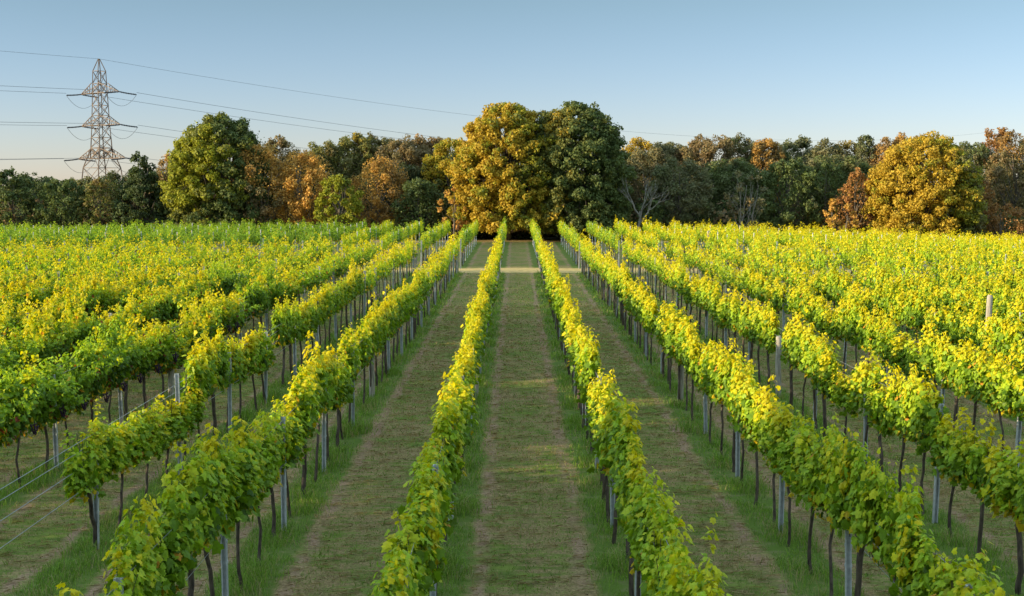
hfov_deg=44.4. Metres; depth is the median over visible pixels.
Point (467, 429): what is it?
grapevine
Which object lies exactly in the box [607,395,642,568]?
grapevine
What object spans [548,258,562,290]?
grapevine
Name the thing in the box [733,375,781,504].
grapevine
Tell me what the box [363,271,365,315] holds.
steel post
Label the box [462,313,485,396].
grapevine
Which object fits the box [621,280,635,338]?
grapevine
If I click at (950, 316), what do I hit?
grapevine
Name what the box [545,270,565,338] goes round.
grapevine
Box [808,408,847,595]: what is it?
grapevine
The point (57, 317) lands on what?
grapevine
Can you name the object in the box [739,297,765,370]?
grapevine
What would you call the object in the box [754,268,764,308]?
grapevine
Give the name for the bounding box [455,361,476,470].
grapevine
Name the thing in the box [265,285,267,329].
steel post
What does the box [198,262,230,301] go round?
grapevine
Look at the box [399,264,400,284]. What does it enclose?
steel post
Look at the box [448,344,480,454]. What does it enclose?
grapevine
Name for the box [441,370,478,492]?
grapevine
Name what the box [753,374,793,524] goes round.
grapevine
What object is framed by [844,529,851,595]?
steel post
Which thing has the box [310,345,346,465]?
grapevine
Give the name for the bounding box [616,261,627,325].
grapevine
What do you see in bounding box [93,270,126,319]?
grapevine
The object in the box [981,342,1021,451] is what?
grapevine
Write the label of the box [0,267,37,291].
grapevine
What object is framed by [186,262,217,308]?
grapevine
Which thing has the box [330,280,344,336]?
grapevine
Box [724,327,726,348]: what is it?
steel post
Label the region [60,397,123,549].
grapevine
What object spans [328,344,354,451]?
grapevine
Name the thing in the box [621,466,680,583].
grapevine
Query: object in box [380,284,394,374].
grapevine
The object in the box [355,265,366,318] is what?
grapevine
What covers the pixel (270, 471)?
grapevine
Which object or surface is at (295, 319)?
grapevine
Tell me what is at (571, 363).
grapevine
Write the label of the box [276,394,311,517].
grapevine
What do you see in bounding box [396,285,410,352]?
grapevine
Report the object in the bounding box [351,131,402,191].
woodland tree
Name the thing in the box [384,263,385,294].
steel post
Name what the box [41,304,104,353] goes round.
grapevine
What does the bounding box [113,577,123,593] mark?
steel post
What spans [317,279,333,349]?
grapevine
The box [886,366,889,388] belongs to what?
steel post
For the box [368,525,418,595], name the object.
grapevine
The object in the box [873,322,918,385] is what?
grapevine
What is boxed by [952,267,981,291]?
grapevine
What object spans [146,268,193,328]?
grapevine
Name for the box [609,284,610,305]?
steel post
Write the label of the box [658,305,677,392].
grapevine
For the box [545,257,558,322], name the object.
grapevine
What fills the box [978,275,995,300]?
grapevine
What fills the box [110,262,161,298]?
grapevine
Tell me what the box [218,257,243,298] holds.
grapevine
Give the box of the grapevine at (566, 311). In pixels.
[558,295,573,377]
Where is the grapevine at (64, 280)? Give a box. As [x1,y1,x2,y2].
[59,271,90,298]
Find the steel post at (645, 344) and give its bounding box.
[645,332,646,356]
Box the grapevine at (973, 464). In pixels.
[955,406,1007,560]
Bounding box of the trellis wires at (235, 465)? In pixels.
[107,284,433,595]
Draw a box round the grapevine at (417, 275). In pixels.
[409,269,422,334]
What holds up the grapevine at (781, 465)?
on the ground at (520, 258)
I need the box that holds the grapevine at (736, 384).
[727,353,757,484]
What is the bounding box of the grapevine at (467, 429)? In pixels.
[432,372,470,454]
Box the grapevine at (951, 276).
[944,261,962,288]
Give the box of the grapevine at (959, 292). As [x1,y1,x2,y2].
[952,284,983,319]
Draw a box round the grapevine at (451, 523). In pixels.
[418,448,458,595]
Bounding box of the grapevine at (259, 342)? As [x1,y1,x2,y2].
[244,322,270,411]
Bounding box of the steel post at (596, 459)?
[595,375,601,468]
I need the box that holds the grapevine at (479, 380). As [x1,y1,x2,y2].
[452,340,480,384]
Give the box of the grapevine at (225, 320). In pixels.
[197,287,245,337]
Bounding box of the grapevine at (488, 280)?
[477,269,492,298]
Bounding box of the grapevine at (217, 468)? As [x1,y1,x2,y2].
[190,423,242,595]
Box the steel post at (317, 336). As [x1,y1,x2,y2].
[316,302,318,350]
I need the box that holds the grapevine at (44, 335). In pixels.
[1,297,78,381]
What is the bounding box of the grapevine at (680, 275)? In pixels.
[675,259,685,316]
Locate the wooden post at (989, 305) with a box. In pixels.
[985,295,992,329]
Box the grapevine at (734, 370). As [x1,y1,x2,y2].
[720,346,755,471]
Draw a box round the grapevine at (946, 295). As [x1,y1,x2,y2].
[939,282,970,315]
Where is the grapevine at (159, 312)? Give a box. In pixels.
[120,272,170,328]
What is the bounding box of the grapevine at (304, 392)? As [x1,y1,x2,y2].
[286,359,321,497]
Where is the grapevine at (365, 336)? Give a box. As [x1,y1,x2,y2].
[355,316,374,403]
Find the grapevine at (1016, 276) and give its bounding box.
[999,257,1023,289]
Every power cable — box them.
[1,159,163,167]
[5,51,1010,140]
[13,86,464,140]
[16,91,406,139]
[17,122,307,148]
[42,157,153,159]
[46,125,174,137]
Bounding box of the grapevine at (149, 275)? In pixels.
[140,262,168,295]
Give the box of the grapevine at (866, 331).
[856,303,878,368]
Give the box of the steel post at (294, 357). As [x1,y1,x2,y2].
[293,326,296,374]
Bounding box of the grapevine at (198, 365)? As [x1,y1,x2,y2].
[179,319,219,444]
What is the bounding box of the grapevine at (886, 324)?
[873,305,898,389]
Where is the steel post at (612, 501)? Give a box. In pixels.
[610,476,614,526]
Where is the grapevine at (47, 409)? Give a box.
[1,354,89,471]
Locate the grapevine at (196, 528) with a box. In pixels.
[150,438,223,595]
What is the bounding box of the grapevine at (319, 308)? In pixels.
[308,286,323,357]
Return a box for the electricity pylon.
[64,59,139,196]
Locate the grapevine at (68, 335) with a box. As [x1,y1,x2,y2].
[0,290,83,373]
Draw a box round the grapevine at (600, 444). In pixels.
[586,373,637,543]
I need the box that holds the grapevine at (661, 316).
[655,298,686,383]
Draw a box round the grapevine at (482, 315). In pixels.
[464,295,488,340]
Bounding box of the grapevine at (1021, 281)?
[1013,272,1023,290]
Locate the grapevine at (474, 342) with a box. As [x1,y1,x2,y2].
[459,320,483,375]
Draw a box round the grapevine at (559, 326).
[558,293,570,362]
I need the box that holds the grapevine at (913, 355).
[898,332,930,386]
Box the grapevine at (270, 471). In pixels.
[246,415,282,565]
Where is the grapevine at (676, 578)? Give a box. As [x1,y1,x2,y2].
[654,508,698,595]
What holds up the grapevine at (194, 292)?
on the ground at (520, 258)
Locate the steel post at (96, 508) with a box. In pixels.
[93,455,99,548]
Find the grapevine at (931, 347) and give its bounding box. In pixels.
[918,309,949,398]
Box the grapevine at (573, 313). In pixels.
[563,300,581,390]
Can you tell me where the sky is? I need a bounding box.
[0,0,1023,185]
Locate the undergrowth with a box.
[0,188,1023,245]
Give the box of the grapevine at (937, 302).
[924,281,952,311]
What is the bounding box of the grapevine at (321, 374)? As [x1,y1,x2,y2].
[296,330,334,482]
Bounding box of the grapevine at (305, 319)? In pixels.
[293,301,315,365]
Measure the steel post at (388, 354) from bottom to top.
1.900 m
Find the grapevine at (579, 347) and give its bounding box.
[570,329,588,427]
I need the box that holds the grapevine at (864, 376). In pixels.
[847,344,886,464]
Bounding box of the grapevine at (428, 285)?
[422,268,430,317]
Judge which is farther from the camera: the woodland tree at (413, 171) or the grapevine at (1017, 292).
the woodland tree at (413, 171)
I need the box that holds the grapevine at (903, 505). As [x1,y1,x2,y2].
[867,459,930,595]
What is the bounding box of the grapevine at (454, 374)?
[436,365,461,410]
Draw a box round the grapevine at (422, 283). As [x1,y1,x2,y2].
[412,262,428,327]
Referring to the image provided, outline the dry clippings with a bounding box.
[0,305,1023,595]
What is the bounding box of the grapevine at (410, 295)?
[402,283,416,345]
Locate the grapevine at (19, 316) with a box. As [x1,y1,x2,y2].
[0,293,51,346]
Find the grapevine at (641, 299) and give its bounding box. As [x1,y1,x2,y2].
[636,277,648,354]
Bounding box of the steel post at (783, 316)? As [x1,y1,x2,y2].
[782,289,784,330]
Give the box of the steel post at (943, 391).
[941,380,944,404]
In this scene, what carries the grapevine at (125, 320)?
on the ground at (520, 258)
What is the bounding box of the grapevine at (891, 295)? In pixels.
[882,279,903,326]
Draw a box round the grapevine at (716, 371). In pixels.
[706,338,742,454]
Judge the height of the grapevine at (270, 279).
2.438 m
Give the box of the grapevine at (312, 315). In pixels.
[298,291,318,363]
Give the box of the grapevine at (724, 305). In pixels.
[716,283,739,350]
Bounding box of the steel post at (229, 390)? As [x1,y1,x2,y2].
[227,352,231,429]
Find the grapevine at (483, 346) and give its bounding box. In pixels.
[460,311,485,358]
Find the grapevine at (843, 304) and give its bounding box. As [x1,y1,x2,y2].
[837,290,852,377]
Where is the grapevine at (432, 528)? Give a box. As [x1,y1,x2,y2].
[393,479,447,592]
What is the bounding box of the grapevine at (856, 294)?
[849,276,868,309]
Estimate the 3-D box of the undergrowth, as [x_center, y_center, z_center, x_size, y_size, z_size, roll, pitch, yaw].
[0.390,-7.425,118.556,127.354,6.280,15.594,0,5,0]
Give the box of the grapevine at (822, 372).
[806,337,840,436]
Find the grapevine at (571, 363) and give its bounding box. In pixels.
[569,328,586,417]
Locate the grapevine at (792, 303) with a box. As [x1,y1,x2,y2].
[785,282,801,321]
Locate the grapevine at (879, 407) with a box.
[864,361,896,471]
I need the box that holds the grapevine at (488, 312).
[475,292,491,328]
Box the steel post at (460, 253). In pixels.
[460,239,460,268]
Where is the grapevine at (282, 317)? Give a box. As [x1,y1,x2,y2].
[271,291,296,386]
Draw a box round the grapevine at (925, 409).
[896,363,949,515]
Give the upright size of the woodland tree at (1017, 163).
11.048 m
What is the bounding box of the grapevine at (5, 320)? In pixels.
[0,304,37,343]
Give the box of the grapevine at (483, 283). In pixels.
[477,269,492,303]
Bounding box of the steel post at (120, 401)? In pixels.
[118,351,123,423]
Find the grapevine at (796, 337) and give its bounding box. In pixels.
[787,300,818,415]
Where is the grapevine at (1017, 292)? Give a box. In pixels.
[1007,281,1023,305]
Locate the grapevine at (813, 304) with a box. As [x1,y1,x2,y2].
[802,290,826,334]
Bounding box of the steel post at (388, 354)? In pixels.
[387,340,389,372]
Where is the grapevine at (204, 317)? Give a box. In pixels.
[167,289,230,348]
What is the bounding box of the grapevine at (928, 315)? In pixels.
[921,302,944,338]
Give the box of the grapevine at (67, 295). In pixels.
[46,275,95,316]
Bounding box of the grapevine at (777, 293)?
[770,270,788,334]
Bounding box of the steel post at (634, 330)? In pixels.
[634,316,635,341]
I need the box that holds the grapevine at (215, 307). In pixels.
[172,288,237,339]
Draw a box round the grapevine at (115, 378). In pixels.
[83,308,149,422]
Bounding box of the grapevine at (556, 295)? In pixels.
[552,281,565,351]
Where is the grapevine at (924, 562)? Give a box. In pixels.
[888,515,968,595]
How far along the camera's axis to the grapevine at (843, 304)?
31.21 m
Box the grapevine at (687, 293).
[677,278,693,323]
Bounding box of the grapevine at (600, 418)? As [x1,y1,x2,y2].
[591,396,610,522]
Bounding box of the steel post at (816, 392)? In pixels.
[813,388,817,425]
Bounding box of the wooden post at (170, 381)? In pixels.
[168,361,173,396]
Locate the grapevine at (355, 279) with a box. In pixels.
[344,260,359,300]
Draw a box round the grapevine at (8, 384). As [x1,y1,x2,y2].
[0,350,51,485]
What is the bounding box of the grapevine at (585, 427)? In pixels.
[583,374,619,485]
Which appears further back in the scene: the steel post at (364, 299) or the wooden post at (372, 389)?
the steel post at (364, 299)
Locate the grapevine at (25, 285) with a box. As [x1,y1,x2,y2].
[4,267,46,313]
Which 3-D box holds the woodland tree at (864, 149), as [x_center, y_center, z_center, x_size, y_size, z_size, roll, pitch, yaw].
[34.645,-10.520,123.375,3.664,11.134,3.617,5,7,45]
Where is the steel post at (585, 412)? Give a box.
[582,402,585,424]
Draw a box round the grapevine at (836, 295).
[831,270,855,305]
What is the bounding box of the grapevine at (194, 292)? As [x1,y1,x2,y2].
[175,282,199,323]
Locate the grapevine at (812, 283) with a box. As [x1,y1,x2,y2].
[809,266,823,294]
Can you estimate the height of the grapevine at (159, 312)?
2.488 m
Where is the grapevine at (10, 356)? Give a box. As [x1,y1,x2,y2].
[0,328,43,379]
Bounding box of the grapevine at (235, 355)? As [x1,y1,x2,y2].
[211,328,244,433]
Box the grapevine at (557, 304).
[554,278,565,347]
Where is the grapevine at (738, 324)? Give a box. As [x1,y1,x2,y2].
[730,289,749,367]
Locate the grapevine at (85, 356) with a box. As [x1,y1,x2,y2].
[59,326,121,428]
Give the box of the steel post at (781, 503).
[778,475,784,533]
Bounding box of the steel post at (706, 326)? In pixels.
[705,311,707,337]
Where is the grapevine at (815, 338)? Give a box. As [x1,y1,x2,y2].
[797,326,842,428]
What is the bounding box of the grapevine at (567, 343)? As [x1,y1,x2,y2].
[563,320,577,396]
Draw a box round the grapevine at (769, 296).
[763,285,779,314]
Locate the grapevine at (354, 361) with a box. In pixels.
[336,322,361,424]
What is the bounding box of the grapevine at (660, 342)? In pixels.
[650,300,666,377]
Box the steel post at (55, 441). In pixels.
[52,374,58,467]
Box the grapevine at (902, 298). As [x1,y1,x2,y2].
[895,283,916,341]
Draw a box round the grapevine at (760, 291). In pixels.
[755,275,780,310]
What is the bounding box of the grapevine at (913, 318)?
[904,287,935,342]
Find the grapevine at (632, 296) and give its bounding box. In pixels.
[625,277,642,344]
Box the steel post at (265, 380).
[264,332,267,403]
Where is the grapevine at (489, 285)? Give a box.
[478,272,494,303]
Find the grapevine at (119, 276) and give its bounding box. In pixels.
[100,272,125,287]
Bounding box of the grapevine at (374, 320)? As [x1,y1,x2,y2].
[361,292,382,386]
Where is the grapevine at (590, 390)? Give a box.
[582,367,606,464]
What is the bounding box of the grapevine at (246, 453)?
[222,416,270,592]
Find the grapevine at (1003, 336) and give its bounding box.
[987,309,1023,370]
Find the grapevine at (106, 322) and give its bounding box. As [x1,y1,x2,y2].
[94,300,134,344]
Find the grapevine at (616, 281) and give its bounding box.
[613,270,621,322]
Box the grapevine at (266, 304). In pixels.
[244,264,279,330]
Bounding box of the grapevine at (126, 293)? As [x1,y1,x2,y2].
[114,274,146,308]
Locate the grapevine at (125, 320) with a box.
[100,303,136,344]
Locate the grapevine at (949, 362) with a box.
[935,336,980,432]
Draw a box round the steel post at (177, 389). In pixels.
[174,374,182,474]
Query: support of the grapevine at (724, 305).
on the ground at (520, 258)
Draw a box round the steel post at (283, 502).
[280,417,286,527]
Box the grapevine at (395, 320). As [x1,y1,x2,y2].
[387,289,398,367]
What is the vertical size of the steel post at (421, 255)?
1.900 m
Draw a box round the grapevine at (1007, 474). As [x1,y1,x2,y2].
[980,439,1023,594]
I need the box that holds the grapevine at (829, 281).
[822,263,839,307]
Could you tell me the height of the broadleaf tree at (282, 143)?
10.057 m
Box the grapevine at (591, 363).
[576,325,602,453]
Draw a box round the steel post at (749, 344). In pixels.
[748,341,750,369]
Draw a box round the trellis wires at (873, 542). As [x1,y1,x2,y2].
[654,309,965,591]
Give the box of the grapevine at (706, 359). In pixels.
[693,340,716,443]
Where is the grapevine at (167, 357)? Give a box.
[116,317,187,401]
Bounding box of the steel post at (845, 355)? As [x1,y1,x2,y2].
[843,338,846,373]
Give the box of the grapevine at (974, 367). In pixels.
[955,335,994,432]
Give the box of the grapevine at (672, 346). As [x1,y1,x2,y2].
[664,312,700,401]
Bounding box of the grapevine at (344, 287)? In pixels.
[337,279,350,333]
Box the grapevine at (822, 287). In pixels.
[814,268,829,301]
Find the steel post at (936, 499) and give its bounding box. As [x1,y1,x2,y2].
[932,404,943,523]
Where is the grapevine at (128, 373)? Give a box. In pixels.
[117,313,163,420]
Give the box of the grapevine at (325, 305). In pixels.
[310,288,332,354]
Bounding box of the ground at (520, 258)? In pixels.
[0,192,1023,595]
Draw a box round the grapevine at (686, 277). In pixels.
[681,264,690,314]
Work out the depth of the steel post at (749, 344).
32.20 m
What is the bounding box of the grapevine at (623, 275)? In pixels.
[618,254,632,330]
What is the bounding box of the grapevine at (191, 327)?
[163,295,219,384]
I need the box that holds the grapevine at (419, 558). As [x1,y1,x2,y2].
[379,506,441,595]
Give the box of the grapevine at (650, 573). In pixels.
[639,524,679,595]
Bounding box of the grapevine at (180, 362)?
[157,322,198,374]
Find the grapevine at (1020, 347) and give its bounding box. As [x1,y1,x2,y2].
[1005,318,1023,378]
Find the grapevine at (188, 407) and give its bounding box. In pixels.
[164,378,208,469]
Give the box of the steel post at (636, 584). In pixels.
[634,571,640,595]
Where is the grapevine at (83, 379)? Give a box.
[18,352,103,455]
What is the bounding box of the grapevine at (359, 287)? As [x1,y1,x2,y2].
[348,257,363,324]
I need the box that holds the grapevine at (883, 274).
[873,260,893,287]
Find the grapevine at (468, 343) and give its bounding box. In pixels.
[452,331,476,388]
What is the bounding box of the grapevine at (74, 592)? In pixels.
[56,581,83,595]
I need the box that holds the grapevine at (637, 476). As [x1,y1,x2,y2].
[618,454,659,595]
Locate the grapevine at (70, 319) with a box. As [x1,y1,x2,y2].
[39,284,108,363]
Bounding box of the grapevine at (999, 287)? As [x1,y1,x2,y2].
[990,270,1015,304]
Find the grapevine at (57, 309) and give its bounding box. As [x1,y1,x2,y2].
[33,285,86,328]
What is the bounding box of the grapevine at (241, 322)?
[204,292,263,342]
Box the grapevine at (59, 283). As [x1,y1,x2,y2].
[27,272,79,301]
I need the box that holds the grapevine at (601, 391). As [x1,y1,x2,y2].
[587,368,620,500]
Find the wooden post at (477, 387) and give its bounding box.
[475,367,478,397]
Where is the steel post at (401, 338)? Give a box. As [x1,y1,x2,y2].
[400,325,402,355]
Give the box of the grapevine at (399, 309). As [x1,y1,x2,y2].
[388,291,403,361]
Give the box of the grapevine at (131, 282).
[115,264,156,303]
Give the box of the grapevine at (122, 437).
[96,409,146,528]
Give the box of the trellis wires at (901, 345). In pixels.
[707,264,1023,422]
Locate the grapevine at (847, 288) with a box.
[835,273,859,307]
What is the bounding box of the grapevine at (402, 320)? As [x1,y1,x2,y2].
[392,287,408,355]
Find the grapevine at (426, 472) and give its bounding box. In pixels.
[397,445,451,595]
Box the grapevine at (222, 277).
[205,255,238,298]
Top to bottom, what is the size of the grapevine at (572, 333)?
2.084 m
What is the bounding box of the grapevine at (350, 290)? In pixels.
[340,272,355,331]
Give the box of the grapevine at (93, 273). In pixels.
[76,270,119,289]
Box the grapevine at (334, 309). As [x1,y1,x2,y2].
[324,282,338,341]
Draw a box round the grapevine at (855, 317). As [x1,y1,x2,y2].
[841,290,865,365]
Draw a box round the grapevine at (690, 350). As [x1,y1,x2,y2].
[681,315,703,420]
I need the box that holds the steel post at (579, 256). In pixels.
[578,242,579,268]
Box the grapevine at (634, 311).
[627,283,644,347]
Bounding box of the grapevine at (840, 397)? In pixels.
[826,360,862,443]
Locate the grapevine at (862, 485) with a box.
[833,427,892,595]
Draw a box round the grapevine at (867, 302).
[858,284,877,318]
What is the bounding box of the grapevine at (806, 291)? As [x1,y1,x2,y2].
[793,276,817,329]
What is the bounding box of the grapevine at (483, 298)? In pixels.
[476,286,488,317]
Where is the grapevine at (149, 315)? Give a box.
[111,289,167,330]
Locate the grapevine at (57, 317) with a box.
[4,298,66,320]
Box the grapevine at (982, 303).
[968,286,987,323]
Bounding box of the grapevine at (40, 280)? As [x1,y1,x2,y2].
[11,270,58,286]
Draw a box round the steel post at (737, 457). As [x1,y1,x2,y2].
[735,423,740,476]
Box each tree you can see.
[0,166,41,228]
[0,171,69,221]
[33,178,86,228]
[50,175,107,216]
[73,170,162,217]
[75,177,120,229]
[110,151,169,231]
[139,169,201,217]
[153,152,169,202]
[157,111,276,239]
[224,141,295,227]
[263,134,305,200]
[266,149,338,225]
[267,154,319,212]
[302,139,361,203]
[313,173,364,240]
[320,131,379,197]
[346,155,410,228]
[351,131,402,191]
[357,162,441,223]
[372,134,430,190]
[390,177,447,239]
[403,133,452,185]
[417,152,459,204]
[420,137,462,218]
[436,186,471,239]
[444,101,564,240]
[517,100,637,235]
[617,178,668,231]
[622,137,655,195]
[622,146,685,220]
[641,142,694,196]
[642,157,717,230]
[673,134,740,205]
[685,157,774,219]
[714,132,764,195]
[718,170,768,236]
[746,137,787,202]
[754,157,823,234]
[764,134,814,198]
[782,154,888,230]
[797,137,849,193]
[801,161,849,234]
[823,198,859,232]
[832,140,866,193]
[834,167,877,234]
[849,134,878,194]
[852,132,910,225]
[859,130,989,240]
[932,141,1015,209]
[967,177,998,235]
[974,126,1022,211]
[982,130,1023,234]
[1003,140,1023,207]
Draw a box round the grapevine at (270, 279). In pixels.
[251,263,285,333]
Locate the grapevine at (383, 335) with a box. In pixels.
[375,302,388,387]
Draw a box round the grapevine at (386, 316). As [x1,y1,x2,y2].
[371,300,394,383]
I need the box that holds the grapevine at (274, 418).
[252,396,292,539]
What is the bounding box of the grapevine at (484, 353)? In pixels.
[463,310,485,395]
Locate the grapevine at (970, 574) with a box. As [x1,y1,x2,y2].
[923,541,1011,595]
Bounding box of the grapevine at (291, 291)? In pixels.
[280,269,300,307]
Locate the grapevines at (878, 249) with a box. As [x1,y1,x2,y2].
[0,215,1023,595]
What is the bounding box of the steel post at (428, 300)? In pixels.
[427,272,429,315]
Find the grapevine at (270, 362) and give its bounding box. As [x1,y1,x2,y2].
[254,329,277,402]
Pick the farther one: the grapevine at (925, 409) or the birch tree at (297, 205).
the birch tree at (297, 205)
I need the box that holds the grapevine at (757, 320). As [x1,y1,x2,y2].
[748,298,768,382]
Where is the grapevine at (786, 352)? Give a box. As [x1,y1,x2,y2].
[780,309,798,406]
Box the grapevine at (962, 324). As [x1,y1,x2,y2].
[945,296,979,351]
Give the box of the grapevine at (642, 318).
[634,285,652,359]
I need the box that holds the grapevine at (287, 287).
[250,262,296,309]
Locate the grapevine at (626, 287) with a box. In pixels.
[619,276,637,335]
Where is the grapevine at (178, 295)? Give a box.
[170,281,199,331]
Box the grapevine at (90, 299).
[67,274,115,316]
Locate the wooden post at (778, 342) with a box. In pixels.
[775,336,781,395]
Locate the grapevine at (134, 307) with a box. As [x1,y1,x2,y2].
[116,292,159,335]
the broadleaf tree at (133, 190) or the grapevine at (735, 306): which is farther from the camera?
the broadleaf tree at (133, 190)
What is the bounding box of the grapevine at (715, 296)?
[707,282,721,345]
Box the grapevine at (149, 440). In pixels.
[125,395,166,499]
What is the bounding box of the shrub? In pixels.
[974,203,1023,237]
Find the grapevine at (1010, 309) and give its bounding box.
[996,284,1023,336]
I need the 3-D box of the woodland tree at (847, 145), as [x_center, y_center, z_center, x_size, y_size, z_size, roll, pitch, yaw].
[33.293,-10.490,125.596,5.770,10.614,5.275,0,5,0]
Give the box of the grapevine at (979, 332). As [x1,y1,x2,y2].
[962,301,995,360]
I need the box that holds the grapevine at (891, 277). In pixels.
[883,273,898,293]
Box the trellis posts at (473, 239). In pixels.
[4,222,1019,265]
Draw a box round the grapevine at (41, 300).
[11,283,53,313]
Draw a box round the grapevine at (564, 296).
[557,274,572,353]
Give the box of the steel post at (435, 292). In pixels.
[434,275,435,304]
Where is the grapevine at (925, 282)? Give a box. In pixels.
[918,268,937,309]
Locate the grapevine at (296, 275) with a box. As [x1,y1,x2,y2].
[273,265,309,305]
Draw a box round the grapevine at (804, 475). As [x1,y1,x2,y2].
[789,415,829,573]
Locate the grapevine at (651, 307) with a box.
[643,293,659,364]
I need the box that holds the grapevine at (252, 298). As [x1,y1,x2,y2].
[233,279,275,335]
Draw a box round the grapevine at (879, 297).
[870,279,889,323]
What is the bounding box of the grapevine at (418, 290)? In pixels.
[410,279,424,339]
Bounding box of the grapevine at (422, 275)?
[413,265,426,291]
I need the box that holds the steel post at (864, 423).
[863,385,867,460]
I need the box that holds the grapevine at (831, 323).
[821,300,843,365]
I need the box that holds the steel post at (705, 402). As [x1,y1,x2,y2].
[703,393,707,433]
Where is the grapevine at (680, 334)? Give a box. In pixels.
[664,316,697,410]
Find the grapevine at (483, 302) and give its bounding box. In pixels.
[475,295,490,336]
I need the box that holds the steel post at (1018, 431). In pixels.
[1015,381,1023,466]
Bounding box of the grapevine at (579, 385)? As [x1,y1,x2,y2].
[575,360,588,440]
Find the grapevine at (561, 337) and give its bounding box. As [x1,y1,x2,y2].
[559,298,583,381]
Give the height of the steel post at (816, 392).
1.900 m
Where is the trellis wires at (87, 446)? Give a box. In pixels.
[0,255,396,548]
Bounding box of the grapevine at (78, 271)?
[72,259,104,286]
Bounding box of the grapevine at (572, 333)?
[562,316,589,408]
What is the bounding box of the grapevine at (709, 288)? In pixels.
[703,270,720,342]
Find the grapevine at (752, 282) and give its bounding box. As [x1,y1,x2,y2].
[747,268,758,304]
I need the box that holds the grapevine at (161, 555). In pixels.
[104,493,189,595]
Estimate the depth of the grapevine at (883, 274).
43.70 m
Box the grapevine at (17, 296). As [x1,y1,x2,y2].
[0,272,40,316]
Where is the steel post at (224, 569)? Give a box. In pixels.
[220,484,228,595]
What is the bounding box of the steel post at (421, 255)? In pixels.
[420,241,421,267]
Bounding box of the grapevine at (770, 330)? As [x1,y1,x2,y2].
[759,301,781,388]
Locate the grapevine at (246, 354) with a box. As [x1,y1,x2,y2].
[228,336,256,422]
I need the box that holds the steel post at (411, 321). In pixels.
[410,317,412,339]
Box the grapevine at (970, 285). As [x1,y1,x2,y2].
[964,268,985,300]
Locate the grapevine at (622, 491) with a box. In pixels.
[613,431,646,595]
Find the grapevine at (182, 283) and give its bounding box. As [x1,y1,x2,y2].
[160,265,213,306]
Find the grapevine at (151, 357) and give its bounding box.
[125,307,183,408]
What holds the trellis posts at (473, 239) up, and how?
on the ground at (520, 258)
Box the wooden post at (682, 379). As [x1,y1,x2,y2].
[677,365,683,399]
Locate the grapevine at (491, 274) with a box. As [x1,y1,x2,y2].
[485,264,496,293]
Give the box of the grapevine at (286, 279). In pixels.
[281,264,304,305]
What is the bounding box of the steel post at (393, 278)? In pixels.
[392,260,393,288]
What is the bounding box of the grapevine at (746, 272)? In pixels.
[739,260,756,301]
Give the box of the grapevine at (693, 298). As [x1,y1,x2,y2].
[689,274,699,328]
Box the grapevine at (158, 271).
[144,255,179,291]
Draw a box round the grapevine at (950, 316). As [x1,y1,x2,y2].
[933,303,967,348]
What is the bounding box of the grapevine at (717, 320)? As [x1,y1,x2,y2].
[712,294,725,347]
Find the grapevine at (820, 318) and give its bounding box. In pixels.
[812,298,831,340]
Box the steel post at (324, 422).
[322,390,326,470]
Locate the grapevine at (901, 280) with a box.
[887,273,912,330]
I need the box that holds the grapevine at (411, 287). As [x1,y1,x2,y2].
[402,278,416,342]
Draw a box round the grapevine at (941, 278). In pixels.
[934,260,949,288]
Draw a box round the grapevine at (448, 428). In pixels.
[424,381,466,545]
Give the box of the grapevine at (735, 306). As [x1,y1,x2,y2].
[727,286,741,353]
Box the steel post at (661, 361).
[660,347,662,373]
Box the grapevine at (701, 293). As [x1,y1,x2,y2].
[696,270,710,336]
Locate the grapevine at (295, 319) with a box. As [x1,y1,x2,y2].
[284,293,304,379]
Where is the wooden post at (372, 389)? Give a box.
[369,350,374,396]
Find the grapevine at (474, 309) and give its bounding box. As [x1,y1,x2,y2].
[465,298,480,325]
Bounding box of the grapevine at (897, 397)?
[884,363,921,491]
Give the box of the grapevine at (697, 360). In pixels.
[692,340,715,431]
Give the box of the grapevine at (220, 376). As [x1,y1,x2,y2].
[199,322,229,441]
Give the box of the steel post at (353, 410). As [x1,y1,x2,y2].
[351,343,354,428]
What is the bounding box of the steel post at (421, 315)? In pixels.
[420,304,422,326]
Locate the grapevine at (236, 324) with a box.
[199,280,246,343]
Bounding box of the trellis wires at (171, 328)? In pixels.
[1,258,341,439]
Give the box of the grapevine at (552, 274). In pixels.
[548,269,557,329]
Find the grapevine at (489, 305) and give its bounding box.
[476,287,493,320]
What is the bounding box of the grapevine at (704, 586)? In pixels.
[673,513,731,595]
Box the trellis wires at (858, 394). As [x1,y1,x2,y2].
[645,264,1002,473]
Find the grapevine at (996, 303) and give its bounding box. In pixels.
[985,290,1007,323]
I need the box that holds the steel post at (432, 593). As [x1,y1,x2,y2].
[430,464,438,595]
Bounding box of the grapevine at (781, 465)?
[760,401,810,546]
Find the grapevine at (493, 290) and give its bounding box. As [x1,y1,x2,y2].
[481,266,497,329]
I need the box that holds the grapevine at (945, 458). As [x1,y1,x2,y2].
[925,407,971,536]
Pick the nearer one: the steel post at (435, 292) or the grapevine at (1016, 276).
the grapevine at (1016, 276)
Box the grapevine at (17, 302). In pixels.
[0,287,26,316]
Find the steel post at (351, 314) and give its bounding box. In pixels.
[350,302,351,327]
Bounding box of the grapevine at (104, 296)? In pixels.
[72,265,115,318]
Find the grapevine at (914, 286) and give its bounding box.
[907,269,922,334]
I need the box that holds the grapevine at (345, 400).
[333,357,354,438]
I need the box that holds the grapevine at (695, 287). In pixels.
[688,273,705,333]
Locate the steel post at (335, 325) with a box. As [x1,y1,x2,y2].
[333,290,336,338]
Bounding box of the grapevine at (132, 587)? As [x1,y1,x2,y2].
[93,536,161,595]
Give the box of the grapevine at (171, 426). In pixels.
[151,390,187,487]
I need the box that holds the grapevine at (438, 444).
[414,434,458,567]

